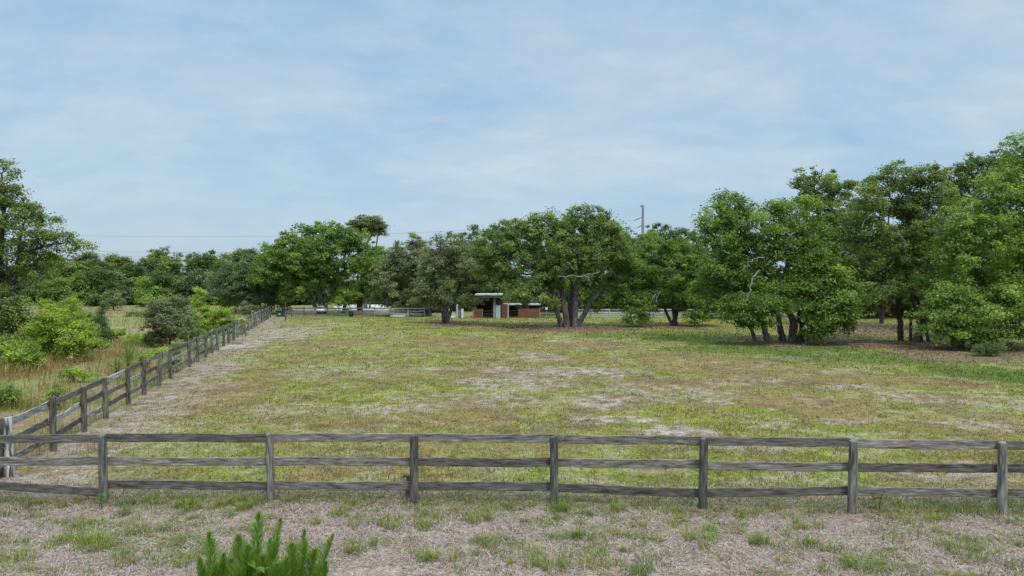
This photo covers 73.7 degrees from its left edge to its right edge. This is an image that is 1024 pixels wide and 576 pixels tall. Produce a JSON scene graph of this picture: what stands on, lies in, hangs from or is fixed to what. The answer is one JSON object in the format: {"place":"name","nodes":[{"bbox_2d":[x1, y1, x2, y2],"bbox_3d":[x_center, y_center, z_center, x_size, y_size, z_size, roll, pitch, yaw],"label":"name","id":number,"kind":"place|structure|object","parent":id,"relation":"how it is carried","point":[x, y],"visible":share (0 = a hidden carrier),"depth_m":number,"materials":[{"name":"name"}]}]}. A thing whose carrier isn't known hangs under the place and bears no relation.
{"place":"outdoors","nodes":[
{"label":"outdoors","id":0,"kind":"place"},
{"bbox_2d":[0,305,276,470],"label":"tall grass","id":1,"kind":"structure","parent":0,"point":[100,354],"depth_m":30.28,"materials":[{"name":"green plant"}]},
{"bbox_2d":[0,280,1023,575],"bbox_3d":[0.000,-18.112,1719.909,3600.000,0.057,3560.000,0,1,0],"label":"ground","id":2,"kind":"structure","parent":0,"point":[436,404],"depth_m":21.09,"materials":[{"name":"green plant"}]},
{"bbox_2d":[0,379,29,407],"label":"bush","id":3,"kind":"object","parent":2,"relation":"on","point":[13,394],"visible":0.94,"depth_m":22.31,"materials":[{"name":"green plant"}]},
{"bbox_2d":[0,337,48,371],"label":"bush","id":4,"kind":"object","parent":2,"relation":"on","point":[6,355],"visible":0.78,"depth_m":31.01,"materials":[{"name":"green plant"}]},
{"bbox_2d":[6,276,42,304],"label":"woodland tree","id":5,"kind":"object","parent":2,"relation":"on","point":[35,293],"visible":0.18,"depth_m":110.33,"materials":[{"name":"green plant"}]},
{"bbox_2d":[11,318,43,343],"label":"bush","id":6,"kind":"object","parent":2,"relation":"on","point":[28,327],"visible":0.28,"depth_m":40.75,"materials":[{"name":"green plant"}]},
{"bbox_2d":[12,336,48,370],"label":"pine sapling","id":7,"kind":"object","parent":2,"relation":"on","point":[32,344],"visible":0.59,"depth_m":31.13,"materials":[{"name":"green plant"}]},
{"bbox_2d":[18,273,53,304],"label":"woodland tree","id":8,"kind":"object","parent":2,"relation":"on","point":[33,298],"visible":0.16,"depth_m":111.75,"materials":[{"name":"green plant"}]},
{"bbox_2d":[23,260,53,281],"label":"woodland tree","id":9,"kind":"object","parent":2,"relation":"on","point":[39,270],"visible":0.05,"depth_m":125.17,"materials":[{"name":"green plant"}]},
{"bbox_2d":[0,156,99,354],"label":"oak tree","id":10,"kind":"object","parent":2,"relation":"on","point":[12,313],"visible":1,"depth_m":34.77,"materials":[{"name":"green plant"}]},
{"bbox_2d":[40,254,67,280],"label":"woodland tree","id":11,"kind":"object","parent":2,"relation":"on","point":[63,259],"visible":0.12,"depth_m":130.85,"materials":[{"name":"green plant"}]},
{"bbox_2d":[36,273,76,304],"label":"woodland tree","id":12,"kind":"object","parent":2,"relation":"on","point":[57,290],"visible":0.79,"depth_m":105.79,"materials":[{"name":"green plant"}]},
{"bbox_2d":[38,383,75,408],"bbox_3d":[-14.826,3.589,22.254,1.054,1.067,0.937,0,1,0],"label":"bush","id":13,"kind":"object","parent":2,"relation":"on","point":[52,392],"visible":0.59,"depth_m":22.20,"materials":[{"name":"green plant"}]},
{"bbox_2d":[36,298,84,310],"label":"bush","id":14,"kind":"object","parent":2,"relation":"on","point":[46,301],"visible":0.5,"depth_m":89.85,"materials":[{"name":"green plant"}]},
{"bbox_2d":[24,303,103,361],"bbox_3d":[-23.084,2.365,35.250,4.064,3.210,2.829,0,1,0],"label":"bush","id":15,"kind":"object","parent":2,"relation":"on","point":[76,343],"visible":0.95,"depth_m":34.71,"materials":[{"name":"green plant"}]},
{"bbox_2d":[47,259,87,280],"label":"woodland tree","id":16,"kind":"object","parent":2,"relation":"on","point":[70,268],"visible":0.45,"depth_m":123.93,"materials":[{"name":"green plant"}]},
{"bbox_2d":[58,294,86,328],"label":"pine sapling","id":17,"kind":"object","parent":2,"relation":"on","point":[72,309],"visible":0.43,"depth_m":56.49,"materials":[{"name":"green plant"}]},
{"bbox_2d":[62,272,94,303],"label":"woodland tree","id":18,"kind":"object","parent":2,"relation":"on","point":[76,276],"visible":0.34,"depth_m":110.06,"materials":[{"name":"green plant"}]},
{"bbox_2d":[54,364,104,381],"bbox_3d":[-17.812,3.577,28.035,1.902,0.948,0.960,0,1,0],"label":"bush","id":19,"kind":"object","parent":2,"relation":"on","point":[75,371],"visible":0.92,"depth_m":27.96,"materials":[{"name":"green plant"}]},
{"bbox_2d":[55,304,106,323],"bbox_3d":[-37.706,2.518,59.885,4.438,2.332,2.646,0,1,0],"label":"bush","id":20,"kind":"object","parent":2,"relation":"on","point":[90,315],"visible":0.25,"depth_m":59.54,"materials":[{"name":"green plant"}]},
{"bbox_2d":[66,274,97,305],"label":"woodland tree","id":21,"kind":"object","parent":2,"relation":"on","point":[79,283],"visible":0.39,"depth_m":109.98,"materials":[{"name":"green plant"}]},
{"bbox_2d":[72,251,104,269],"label":"woodland tree","id":22,"kind":"object","parent":2,"relation":"on","point":[84,256],"visible":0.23,"depth_m":131.49,"materials":[{"name":"green plant"}]},
{"bbox_2d":[79,258,114,287],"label":"woodland tree","id":23,"kind":"object","parent":2,"relation":"on","point":[96,263],"visible":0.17,"depth_m":125.60,"materials":[{"name":"green plant"}]},
{"bbox_2d":[82,301,113,341],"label":"pine sapling","id":24,"kind":"object","parent":2,"relation":"on","point":[106,331],"visible":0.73,"depth_m":45.10,"materials":[{"name":"green plant"}]},
{"bbox_2d":[84,335,111,350],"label":"bush","id":25,"kind":"object","parent":2,"relation":"on","point":[103,345],"visible":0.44,"depth_m":39.69,"materials":[{"name":"green plant"}]},
{"bbox_2d":[79,268,127,306],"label":"woodland tree","id":26,"kind":"object","parent":2,"relation":"on","point":[100,278],"visible":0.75,"depth_m":106.37,"materials":[{"name":"green plant"}]},
{"bbox_2d":[100,253,120,268],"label":"woodland tree","id":27,"kind":"object","parent":2,"relation":"on","point":[109,259],"visible":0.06,"depth_m":135.94,"materials":[{"name":"green plant"}]},
{"bbox_2d":[100,291,126,310],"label":"young tree","id":28,"kind":"object","parent":2,"relation":"on","point":[112,301],"visible":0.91,"depth_m":92.04,"materials":[{"name":"green plant"}]},
{"bbox_2d":[91,267,137,305],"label":"woodland tree","id":29,"kind":"object","parent":2,"relation":"on","point":[119,278],"visible":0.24,"depth_m":111.60,"materials":[{"name":"green plant"}]},
{"bbox_2d":[107,326,127,341],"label":"bush","id":30,"kind":"object","parent":2,"relation":"on","point":[122,332],"visible":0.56,"depth_m":46.35,"materials":[{"name":"green plant"}]},
{"bbox_2d":[108,354,126,377],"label":"yucca","id":31,"kind":"object","parent":2,"relation":"on","point":[116,366],"visible":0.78,"depth_m":28.85,"materials":[{"name":"green plant"}]},
{"bbox_2d":[106,255,138,270],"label":"woodland tree","id":32,"kind":"object","parent":2,"relation":"on","point":[121,260],"visible":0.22,"depth_m":130.61,"materials":[{"name":"green plant"}]},
{"bbox_2d":[107,340,146,366],"bbox_3d":[-17.629,3.051,31.351,2.338,1.682,1.904,0,1,0],"label":"yucca","id":33,"kind":"object","parent":2,"relation":"on","point":[127,355],"visible":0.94,"depth_m":31.25,"materials":[{"name":"green plant"}]},
{"bbox_2d":[119,275,142,304],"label":"woodland tree","id":34,"kind":"object","parent":2,"relation":"on","point":[132,285],"visible":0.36,"depth_m":111.81,"materials":[{"name":"green plant"}]},
{"bbox_2d":[120,332,145,344],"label":"bush","id":35,"kind":"object","parent":2,"relation":"on","point":[134,337],"visible":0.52,"depth_m":44.11,"materials":[{"name":"green plant"}]},
{"bbox_2d":[114,262,152,286],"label":"woodland tree","id":36,"kind":"object","parent":2,"relation":"on","point":[130,269],"visible":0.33,"depth_m":126.23,"materials":[{"name":"green plant"}]},
{"bbox_2d":[0,306,270,477],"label":"board fence","id":37,"kind":"object","parent":2,"relation":"on","point":[7,423],"visible":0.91,"depth_m":20.79,"materials":[{"name":"grey wood"}]},
{"bbox_2d":[123,310,147,316],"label":"bush","id":38,"kind":"object","parent":2,"relation":"on","point":[133,312],"visible":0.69,"depth_m":77.09,"materials":[{"name":"green plant"}]},
{"bbox_2d":[135,256,158,277],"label":"woodland tree","id":39,"kind":"object","parent":2,"relation":"on","point":[148,266],"visible":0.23,"depth_m":132.72,"materials":[{"name":"green plant"}]},
{"bbox_2d":[132,345,170,368],"bbox_3d":[-17.016,3.331,32.465,2.094,1.357,1.032,0,1,11],"label":"bush","id":40,"kind":"object","parent":2,"relation":"on","point":[153,352],"visible":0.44,"depth_m":32.32,"materials":[{"name":"green plant"}]},
{"bbox_2d":[137,330,168,345],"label":"bush","id":41,"kind":"object","parent":2,"relation":"on","point":[145,338],"visible":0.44,"depth_m":43.02,"materials":[{"name":"green plant"}]},
{"bbox_2d":[133,275,173,306],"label":"woodland tree","id":42,"kind":"object","parent":2,"relation":"on","point":[144,294],"visible":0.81,"depth_m":103.82,"materials":[{"name":"green plant"}]},
{"bbox_2d":[145,248,174,271],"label":"woodland tree","id":43,"kind":"object","parent":2,"relation":"on","point":[153,255],"visible":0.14,"depth_m":135.72,"materials":[{"name":"green plant"}]},
{"bbox_2d":[150,246,170,262],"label":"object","id":44,"kind":"object","parent":2,"relation":"on","point":[163,249],"visible":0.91,"depth_m":127.83,"materials":[{"name":"wood"}]},
{"bbox_2d":[145,270,184,304],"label":"woodland tree","id":45,"kind":"object","parent":2,"relation":"on","point":[162,277],"visible":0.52,"depth_m":105.86,"materials":[{"name":"green plant"}]},
{"bbox_2d":[138,293,201,346],"bbox_3d":[-21.303,2.064,42.760,4.019,3.576,3.095,0,1,0],"label":"bush","id":46,"kind":"object","parent":2,"relation":"on","point":[169,319],"visible":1,"depth_m":42.28,"materials":[{"name":"green plant"}]},
{"bbox_2d":[154,251,188,286],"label":"woodland tree","id":47,"kind":"object","parent":2,"relation":"on","point":[170,265],"visible":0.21,"depth_m":123.65,"materials":[{"name":"green plant"}]},
{"bbox_2d":[164,349,182,371],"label":"bush","id":48,"kind":"object","parent":2,"relation":"on","point":[176,353],"visible":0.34,"depth_m":31.12,"materials":[{"name":"green plant"}]},
{"bbox_2d":[173,268,210,305],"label":"woodland tree","id":49,"kind":"object","parent":2,"relation":"on","point":[195,279],"visible":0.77,"depth_m":105.44,"materials":[{"name":"green plant"}]},
{"bbox_2d":[182,325,209,340],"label":"bush","id":50,"kind":"object","parent":2,"relation":"on","point":[202,332],"visible":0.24,"depth_m":46.60,"materials":[{"name":"green plant"}]},
{"bbox_2d":[181,248,219,272],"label":"woodland tree","id":51,"kind":"object","parent":2,"relation":"on","point":[201,262],"visible":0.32,"depth_m":122.20,"materials":[{"name":"green plant"}]},
{"bbox_2d":[195,270,224,304],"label":"woodland tree","id":52,"kind":"object","parent":2,"relation":"on","point":[209,300],"visible":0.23,"depth_m":110.93,"materials":[{"name":"green plant"}]},
{"bbox_2d":[186,287,236,332],"bbox_3d":[-23.493,1.807,52.699,4.452,3.834,2.852,0,1,0],"label":"bush","id":53,"kind":"object","parent":2,"relation":"on","point":[209,317],"visible":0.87,"depth_m":52.62,"materials":[{"name":"green plant"}]},
{"bbox_2d":[203,254,233,284],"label":"woodland tree","id":54,"kind":"object","parent":2,"relation":"on","point":[214,260],"visible":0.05,"depth_m":122.39,"materials":[{"name":"green plant"}]},
{"bbox_2d":[216,252,234,272],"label":"woodland tree","id":55,"kind":"object","parent":2,"relation":"on","point":[225,255],"visible":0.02,"depth_m":130.92,"materials":[{"name":"green plant"}]},
{"bbox_2d":[218,317,249,333],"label":"bush","id":56,"kind":"object","parent":2,"relation":"on","point":[244,322],"visible":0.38,"depth_m":52.94,"materials":[{"name":"green plant"}]},
{"bbox_2d":[227,248,254,272],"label":"woodland tree","id":57,"kind":"object","parent":2,"relation":"on","point":[236,255],"visible":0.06,"depth_m":127.30,"materials":[{"name":"green plant"}]},
{"bbox_2d":[231,246,260,263],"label":"woodland tree","id":58,"kind":"object","parent":2,"relation":"on","point":[252,251],"visible":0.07,"depth_m":131.47,"materials":[{"name":"green plant"}]},
{"bbox_2d":[237,300,260,317],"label":"bush","id":59,"kind":"object","parent":2,"relation":"on","point":[248,309],"visible":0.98,"depth_m":73.80,"materials":[{"name":"green plant"}]},
{"bbox_2d":[201,253,303,312],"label":"oak tree","id":60,"kind":"object","parent":2,"relation":"on","point":[235,289],"visible":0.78,"depth_m":82.82,"materials":[{"name":"green plant"}]},
{"bbox_2d":[246,559,269,575],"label":"leafy weed","id":61,"kind":"object","parent":2,"relation":"on","point":[260,568],"visible":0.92,"depth_m":8.93,"materials":[{"name":"green plant"}]},
{"bbox_2d":[195,510,334,575],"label":"feathery weed","id":62,"kind":"object","parent":2,"relation":"on","point":[290,564],"visible":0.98,"depth_m":9.13,"materials":[{"name":"green plant"}]},
{"bbox_2d":[273,252,324,304],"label":"woodland tree","id":63,"kind":"object","parent":2,"relation":"on","point":[301,299],"visible":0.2,"depth_m":111.61,"materials":[{"name":"green plant"}]},
{"bbox_2d":[242,219,389,313],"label":"oak tree","id":64,"kind":"object","parent":2,"relation":"on","point":[319,263],"visible":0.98,"depth_m":80.60,"materials":[{"name":"green plant"}]},
{"bbox_2d":[279,307,374,316],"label":"board fence","id":65,"kind":"object","parent":2,"relation":"on","point":[327,311],"visible":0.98,"depth_m":77.41,"materials":[{"name":"grey wood"}]},
{"bbox_2d":[324,244,390,309],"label":"oak tree","id":66,"kind":"object","parent":2,"relation":"on","point":[378,252],"visible":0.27,"depth_m":89.41,"materials":[{"name":"green plant"}]},
{"bbox_2d":[334,304,390,310],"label":"sand arena","id":67,"kind":"object","parent":2,"relation":"on","point":[372,305],"visible":0.16,"depth_m":101.17},
{"bbox_2d":[344,214,394,307],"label":"pine tree","id":68,"kind":"object","parent":2,"relation":"on","point":[376,225],"visible":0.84,"depth_m":99.34,"materials":[{"name":"green plant"}]},
{"bbox_2d":[374,308,424,316],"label":"board fence","id":69,"kind":"object","parent":2,"relation":"on","point":[399,315],"visible":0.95,"depth_m":77.34,"materials":[{"name":"white paint"}]},
{"bbox_2d":[365,232,442,315],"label":"oak tree","id":70,"kind":"object","parent":2,"relation":"on","point":[397,271],"visible":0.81,"depth_m":77.57,"materials":[{"name":"green plant"}]},
{"bbox_2d":[405,276,469,312],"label":"woodland tree","id":71,"kind":"object","parent":2,"relation":"on","point":[445,287],"visible":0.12,"depth_m":86.56,"materials":[{"name":"green plant"}]},
{"bbox_2d":[407,230,498,323],"bbox_3d":[-5.391,-0.905,65.414,9.420,9.220,5.730,0,1,0],"label":"oak tree","id":72,"kind":"object","parent":2,"relation":"on","point":[453,269],"visible":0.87,"depth_m":64.62,"materials":[{"name":"green plant"}]},
{"bbox_2d":[443,277,486,311],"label":"woodland tree","id":73,"kind":"object","parent":2,"relation":"on","point":[453,292],"visible":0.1,"depth_m":90.08,"materials":[{"name":"green plant"}]},
{"bbox_2d":[464,280,506,310],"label":"woodland tree","id":74,"kind":"object","parent":2,"relation":"on","point":[493,291],"visible":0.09,"depth_m":88.85,"materials":[{"name":"green plant"}]},
{"bbox_2d":[473,293,540,317],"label":"stable","id":75,"kind":"structure","parent":2,"relation":"on","point":[496,307],"depth_m":74.78,"materials":[{"name":"brick"}]},
{"bbox_2d":[474,309,481,317],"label":"half door","id":76,"kind":"structure","parent":75,"relation":"in","point":[477,312],"depth_m":74.75,"materials":[{"name":"red wood"}]},
{"bbox_2d":[451,217,568,298],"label":"oak tree","id":77,"kind":"object","parent":2,"relation":"on","point":[476,233],"visible":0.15,"depth_m":91.22,"materials":[{"name":"green plant"}]},
{"bbox_2d":[0,433,1023,514],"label":"board fence","id":78,"kind":"object","parent":2,"relation":"on","point":[1002,493],"visible":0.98,"depth_m":12.90,"materials":[{"name":"wood"}]},
{"bbox_2d":[462,202,638,327],"bbox_3d":[3.675,-2.002,60.298,15.991,11.528,7.169,0,1,0],"label":"oak tree","id":79,"kind":"object","parent":2,"relation":"on","point":[587,245],"visible":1,"depth_m":59.87,"materials":[{"name":"green plant"}]},
{"bbox_2d":[539,281,567,310],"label":"woodland tree","id":80,"kind":"object","parent":2,"relation":"on","point":[557,295],"visible":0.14,"depth_m":89.11,"materials":[{"name":"green plant"}]},
{"bbox_2d":[549,274,603,311],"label":"woodland tree","id":81,"kind":"object","parent":2,"relation":"on","point":[583,287],"visible":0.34,"depth_m":86.09,"materials":[{"name":"green plant"}]},
{"bbox_2d":[553,246,610,295],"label":"oak tree","id":82,"kind":"object","parent":2,"relation":"on","point":[567,267],"depth_m":92.79,"materials":[{"name":"green plant"}]},
{"bbox_2d":[581,272,619,311],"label":"woodland tree","id":83,"kind":"object","parent":2,"relation":"on","point":[597,281],"visible":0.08,"depth_m":88.38,"materials":[{"name":"green plant"}]},
{"bbox_2d":[574,224,669,308],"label":"oak tree","id":84,"kind":"object","parent":2,"relation":"on","point":[637,239],"visible":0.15,"depth_m":86.35,"materials":[{"name":"green plant"}]},
{"bbox_2d":[634,205,643,244],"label":"utility pole","id":85,"kind":"object","parent":2,"relation":"on","point":[642,217],"visible":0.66,"depth_m":149.59,"materials":[{"name":"metal"}]},
{"bbox_2d":[67,220,633,236],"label":"power cable","id":86,"kind":"object","parent":85,"relation":"attached to","point":[312,235],"visible":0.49,"depth_m":149.84,"materials":[{"name":"black rubber"}]},
{"bbox_2d":[578,309,721,317],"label":"board fence","id":87,"kind":"object","parent":2,"relation":"on","point":[590,314],"visible":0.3,"depth_m":75.68,"materials":[{"name":"grey wood"}]},
{"bbox_2d":[603,232,726,326],"bbox_3d":[14.189,-0.761,62.057,12.167,8.847,6.255,0,1,-12],"label":"oak tree","id":88,"kind":"object","parent":2,"relation":"on","point":[628,300],"visible":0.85,"depth_m":61.17,"materials":[{"name":"green plant"}]},
{"bbox_2d":[646,222,711,289],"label":"oak tree","id":89,"kind":"object","parent":2,"relation":"on","point":[671,234],"visible":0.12,"depth_m":93.92,"materials":[{"name":"green plant"}]},
{"bbox_2d":[423,321,1023,355],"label":"leaf litter","id":90,"kind":"object","parent":2,"relation":"on","point":[787,342],"visible":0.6,"depth_m":49.41,"materials":[{"name":"brown plant"}]},
{"bbox_2d":[713,255,786,317],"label":"oak tree","id":91,"kind":"object","parent":2,"relation":"on","point":[752,276],"visible":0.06,"depth_m":72.79,"materials":[{"name":"green plant"}]},
{"bbox_2d":[685,187,871,345],"bbox_3d":[17.422,-1.463,45.232,11.620,10.786,7.261,0,1,0],"label":"oak tree","id":92,"kind":"object","parent":2,"relation":"on","point":[835,301],"visible":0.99,"depth_m":44.70,"materials":[{"name":"green plant"}]},
{"bbox_2d":[789,227,841,316],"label":"oak tree","id":93,"kind":"object","parent":2,"relation":"on","point":[795,312],"depth_m":74.94,"materials":[{"name":"green plant"}]},
{"bbox_2d":[787,165,873,273],"bbox_3d":[28.559,-3.784,61.870,8.788,14.863,5.687,0,1,14],"label":"oak tree","id":94,"kind":"object","parent":2,"relation":"on","point":[832,189],"visible":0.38,"depth_m":61.16,"materials":[{"name":"green plant"}]},
{"bbox_2d":[811,242,913,317],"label":"oak tree","id":95,"kind":"object","parent":2,"relation":"on","point":[878,281],"visible":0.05,"depth_m":73.29,"materials":[{"name":"green plant"}]},
{"bbox_2d":[872,298,890,323],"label":"palm tree","id":96,"kind":"object","parent":2,"relation":"on","point":[880,308],"visible":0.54,"depth_m":65.21,"materials":[{"name":"brown plant"}]},
{"bbox_2d":[824,158,964,342],"bbox_3d":[25.720,-2.374,45.808,10.192,12.709,5.861,0,1,0],"label":"oak tree","id":97,"kind":"object","parent":2,"relation":"on","point":[909,212],"visible":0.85,"depth_m":45.33,"materials":[{"name":"green plant"}]},
{"bbox_2d":[888,295,908,340],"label":"palm tree","id":98,"kind":"object","parent":2,"relation":"on","point":[895,312],"visible":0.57,"depth_m":47.04,"materials":[{"name":"brown plant"}]},
{"bbox_2d":[866,223,942,316],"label":"oak tree","id":99,"kind":"object","parent":2,"relation":"on","point":[907,305],"visible":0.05,"depth_m":77.03,"materials":[{"name":"green plant"}]},
{"bbox_2d":[897,292,925,340],"bbox_3d":[27.238,1.961,46.759,2.720,3.609,2.318,0,1,-33],"label":"palm tree","id":100,"kind":"object","parent":2,"relation":"on","point":[910,324],"visible":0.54,"depth_m":46.61,"materials":[{"name":"plant"}]},
{"bbox_2d":[900,236,961,310],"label":"oak tree","id":101,"kind":"object","parent":2,"relation":"on","point":[907,298],"visible":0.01,"depth_m":72.77,"materials":[{"name":"green plant"}]},
{"bbox_2d":[902,129,1023,352],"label":"oak tree","id":102,"kind":"object","parent":2,"relation":"on","point":[1000,291],"visible":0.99,"depth_m":41.11,"materials":[{"name":"green plant"}]},
{"bbox_2d":[906,148,1020,322],"bbox_3d":[37.491,-3.864,56.267,10.217,15.172,4.888,0,1,0],"label":"oak tree","id":103,"kind":"object","parent":2,"relation":"on","point":[962,172],"visible":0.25,"depth_m":55.56,"materials":[{"name":"green plant"}]},
{"bbox_2d":[970,341,1008,356],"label":"bush","id":104,"kind":"object","parent":2,"relation":"on","point":[983,349],"visible":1,"depth_m":37.51,"materials":[{"name":"green plant"}]},
{"bbox_2d":[958,221,1023,308],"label":"oak tree","id":105,"kind":"object","parent":2,"relation":"on","point":[986,243],"visible":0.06,"depth_m":68.64,"materials":[{"name":"green plant"}]},
{"bbox_2d":[0,351,1023,575],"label":"dead grass","id":106,"kind":"structure","parent":0,"point":[342,523],"depth_m":11.44,"materials":[{"name":"beige plant"}]},
{"bbox_2d":[0,0,1023,279],"label":"sky","id":107,"kind":"structure","parent":0,"point":[181,125],"materials":[{"name":"blue"}]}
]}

